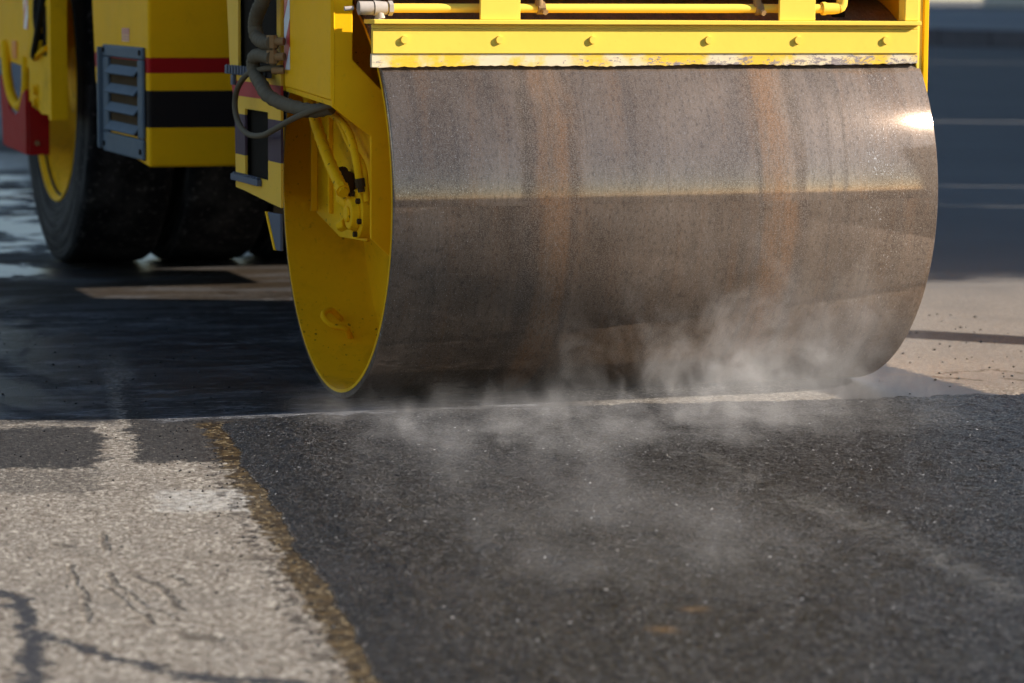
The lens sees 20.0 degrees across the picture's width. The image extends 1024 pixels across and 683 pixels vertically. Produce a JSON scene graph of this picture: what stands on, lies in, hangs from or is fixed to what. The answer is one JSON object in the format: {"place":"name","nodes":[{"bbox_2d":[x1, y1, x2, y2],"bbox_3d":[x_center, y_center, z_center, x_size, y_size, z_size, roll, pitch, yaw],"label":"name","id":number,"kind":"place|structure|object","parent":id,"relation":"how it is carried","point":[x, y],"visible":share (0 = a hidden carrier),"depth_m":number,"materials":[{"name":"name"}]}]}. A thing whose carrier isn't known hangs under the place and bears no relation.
{"place":"outdoors","nodes":[
{"label":"outdoors","id":0,"kind":"place"},
{"bbox_2d":[0,0,1023,682],"bbox_3d":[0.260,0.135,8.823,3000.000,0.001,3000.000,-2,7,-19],"label":"ground","id":1,"kind":"structure","parent":0,"point":[70,520],"depth_m":8.51,"materials":[{"name":"grey asphalt"}]},
{"bbox_2d":[0,0,937,397],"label":"road roller","id":2,"kind":"object","parent":1,"relation":"on","point":[450,196],"visible":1,"depth_m":8.36,"materials":[{"name":"metal"}]},
{"bbox_2d":[0,308,1022,682],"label":"gravel crumbs","id":3,"kind":"object","parent":1,"relation":"on","point":[272,526],"visible":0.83,"depth_m":6.93,"materials":[{"name":"gravel"}]},
{"bbox_2d":[221,393,1023,682],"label":"fresh asphalt","id":4,"kind":"structure","parent":1,"relation":"on","point":[869,540],"depth_m":6.27,"materials":[{"name":"black asphalt"}]},
{"bbox_2d":[928,28,1023,47],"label":"kerb","id":5,"kind":"structure","parent":1,"relation":"on","point":[975,38],"depth_m":69.64,"materials":[{"name":"concrete"}]},
{"bbox_2d":[929,10,1023,29],"bbox_3d":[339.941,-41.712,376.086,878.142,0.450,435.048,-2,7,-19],"label":"pavement","id":6,"kind":"structure","parent":0,"point":[984,19],"depth_m":104.59,"materials":[{"name":"grey asphalt"}]},
{"bbox_2d":[983,0,1023,6],"bbox_3d":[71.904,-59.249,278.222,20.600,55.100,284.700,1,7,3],"label":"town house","id":7,"kind":"structure","parent":6,"relation":"on","point":[1009,3],"depth_m":396.77,"materials":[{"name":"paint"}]}
]}

